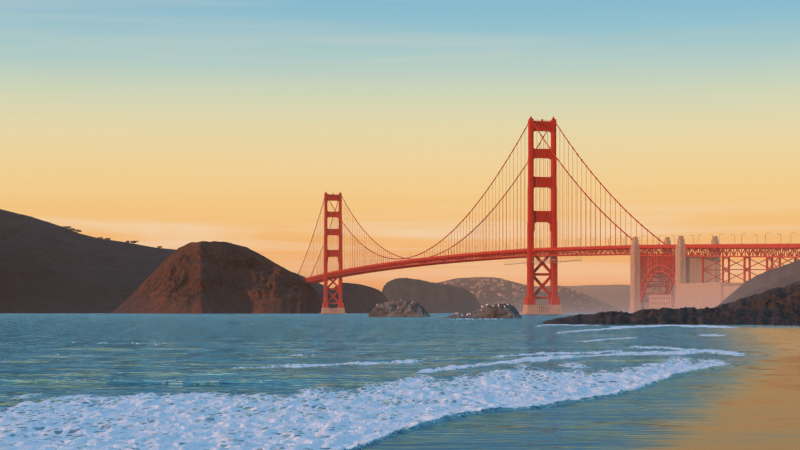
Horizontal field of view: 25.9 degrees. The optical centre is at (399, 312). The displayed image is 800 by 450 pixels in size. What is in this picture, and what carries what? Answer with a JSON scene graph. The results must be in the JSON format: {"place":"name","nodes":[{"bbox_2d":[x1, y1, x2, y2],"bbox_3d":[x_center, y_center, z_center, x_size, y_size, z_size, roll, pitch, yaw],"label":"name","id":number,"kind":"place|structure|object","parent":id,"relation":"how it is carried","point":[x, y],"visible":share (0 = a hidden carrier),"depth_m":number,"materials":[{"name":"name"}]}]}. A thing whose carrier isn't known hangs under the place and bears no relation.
{"place":"outdoors","nodes":[
{"label":"outdoors","id":0,"kind":"place"},
{"bbox_2d":[0,209,329,312],"bbox_3d":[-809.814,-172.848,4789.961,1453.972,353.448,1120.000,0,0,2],"label":"headland","id":1,"kind":"structure","parent":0,"point":[47,267],"depth_m":4462.34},
{"bbox_2d":[63,226,161,248],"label":"ridge trees","id":2,"kind":"object","parent":1,"relation":"on","point":[72,229],"materials":[{"name":"green plant"}]},
{"bbox_2d":[109,241,328,313],"bbox_3d":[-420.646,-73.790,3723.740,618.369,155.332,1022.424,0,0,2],"label":"rocky hill","id":3,"kind":"structure","parent":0,"point":[207,277],"depth_m":3436.42,"materials":[{"name":"brown stone"}]},
{"bbox_2d":[328,283,387,312],"bbox_3d":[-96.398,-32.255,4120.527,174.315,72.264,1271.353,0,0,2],"label":"headland","id":4,"kind":"structure","parent":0,"point":[358,298],"depth_m":3898.11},
{"bbox_2d":[0,313,799,449],"bbox_3d":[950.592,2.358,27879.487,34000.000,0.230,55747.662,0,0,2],"label":"sea","id":5,"kind":"structure","parent":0,"point":[115,381],"depth_m":57.47,"materials":[{"name":"blue liquid"}]},
{"bbox_2d":[368,300,429,316],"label":"sea rock","id":6,"kind":"object","parent":5,"relation":"on","point":[409,309],"visible":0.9,"depth_m":889.94,"materials":[{"name":"stone"}]},
{"bbox_2d":[319,305,564,313],"bbox_3d":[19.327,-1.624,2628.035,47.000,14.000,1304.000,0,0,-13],"label":"tower piers","id":7,"kind":"structure","parent":5,"relation":"in","point":[541,309],"depth_m":1998.41,"materials":[{"name":"beige concrete"}]},
{"bbox_2d":[322,116,559,307],"bbox_3d":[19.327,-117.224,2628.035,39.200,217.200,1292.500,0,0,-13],"label":"bridge towers","id":8,"kind":"structure","parent":7,"relation":"on","point":[533,217],"depth_m":2003.49,"materials":[{"name":"red metal"}]},
{"bbox_2d":[303,243,799,284],"bbox_3d":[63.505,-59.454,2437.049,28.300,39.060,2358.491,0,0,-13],"label":"bridge deck","id":9,"kind":"structure","parent":8,"relation":"attached to","point":[496,254],"depth_m":1868.78,"materials":[{"name":"red metal"}]},
{"bbox_2d":[504,256,580,264],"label":"maintenance scaffold","id":10,"kind":"object","parent":9,"relation":"hanging from","point":[549,260],"visible":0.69,"depth_m":1996.02,"materials":[{"name":"red metal"}]},
{"bbox_2d":[304,232,794,274],"bbox_3d":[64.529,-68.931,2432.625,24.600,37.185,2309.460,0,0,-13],"label":"lamp posts","id":11,"kind":"object","parent":9,"relation":"on","point":[593,239],"visible":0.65,"depth_m":1822.77,"materials":[{"name":"red metal"}]},
{"bbox_2d":[444,303,521,317],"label":"sea stack","id":12,"kind":"object","parent":5,"relation":"on","point":[501,311],"visible":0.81,"depth_m":681.87,"materials":[{"name":"grey stone"}]},
{"bbox_2d":[379,299,507,316],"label":"seabirds","id":13,"kind":"object","parent":12,"relation":"on","point":[461,314],"depth_m":686.45,"materials":[{"name":"white"}]},
{"bbox_2d":[541,307,757,324],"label":"shelf rock","id":14,"kind":"object","parent":5,"relation":"on","point":[693,316],"visible":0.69,"depth_m":355.46,"materials":[{"name":"black stone"}]},
{"bbox_2d":[648,288,674,308],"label":"building","id":15,"kind":"structure","parent":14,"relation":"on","point":[660,300],"depth_m":1588.21,"materials":[{"name":"concrete"}]},
{"bbox_2d":[651,297,669,308],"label":"windows","id":16,"kind":"structure","parent":15,"relation":"in","point":[657,302],"depth_m":1597.69,"materials":[{"name":"glass"}]},
{"bbox_2d":[711,284,799,325],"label":"rocky bluff","id":17,"kind":"structure","parent":5,"relation":"on","point":[776,306],"depth_m":366.95,"materials":[{"name":"brown stone"}]},
{"bbox_2d":[0,0,799,291],"label":"sky","id":18,"kind":"structure","parent":0,"point":[168,124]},
{"bbox_2d":[382,278,481,312],"bbox_3d":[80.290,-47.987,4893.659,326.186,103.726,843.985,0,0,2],"label":"hill","id":19,"kind":"structure","parent":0,"point":[430,297],"depth_m":4703.58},
{"bbox_2d":[438,277,622,312],"bbox_3d":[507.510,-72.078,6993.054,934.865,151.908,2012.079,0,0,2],"label":"town hill","id":20,"kind":"structure","parent":0,"point":[563,295],"depth_m":6666.13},
{"bbox_2d":[444,279,619,310],"bbox_3d":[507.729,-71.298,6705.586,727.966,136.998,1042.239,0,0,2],"label":"distant buildings","id":21,"kind":"structure","parent":20,"relation":"on","point":[516,294],"depth_m":6731.10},
{"bbox_2d":[447,279,610,309],"bbox_3d":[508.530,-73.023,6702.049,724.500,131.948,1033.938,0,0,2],"label":"house windows","id":22,"kind":"structure","parent":21,"relation":"in","point":[518,288],"depth_m":6797.69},
{"bbox_2d":[444,278,618,307],"bbox_3d":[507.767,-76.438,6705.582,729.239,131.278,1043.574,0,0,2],"label":"houses","id":23,"kind":"structure","parent":21,"relation":"on","point":[521,289],"depth_m":6809.02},
{"bbox_2d":[561,285,674,312],"bbox_3d":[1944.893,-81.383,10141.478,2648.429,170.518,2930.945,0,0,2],"label":"hills","id":24,"kind":"structure","parent":0,"point":[616,296],"depth_m":9608.28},
{"bbox_2d":[629,236,742,312],"bbox_3d":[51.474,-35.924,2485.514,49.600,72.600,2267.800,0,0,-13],"label":"concrete pylons","id":25,"kind":"object","parent":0,"point":[692,289],"visible":0.54,"depth_m":1554.99,"materials":[{"name":"concrete"}]},
{"bbox_2d":[298,120,664,277],"bbox_3d":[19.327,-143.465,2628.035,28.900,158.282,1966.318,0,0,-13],"label":"suspension cables","id":26,"kind":"object","parent":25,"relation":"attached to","point":[404,258],"visible":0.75,"depth_m":2172.53,"materials":[{"name":"red metal"}]},
{"bbox_2d":[640,254,798,301],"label":"steel arch trusswork","id":27,"kind":"object","parent":25,"relation":"on","point":[667,263],"visible":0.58,"depth_m":1597.32,"materials":[{"name":"red metal"}]},
{"bbox_2d":[718,259,799,305],"bbox_3d":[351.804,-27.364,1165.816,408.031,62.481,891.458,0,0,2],"label":"hillside","id":28,"kind":"structure","parent":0,"point":[783,276],"depth_m":1190.52,"materials":[{"name":"stone"}]},
{"bbox_2d":[785,280,799,286],"bbox_3d":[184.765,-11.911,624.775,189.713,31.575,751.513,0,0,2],"label":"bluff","id":29,"kind":"structure","parent":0,"point":[795,283],"depth_m":735.02,"materials":[{"name":"stone"}]}
]}

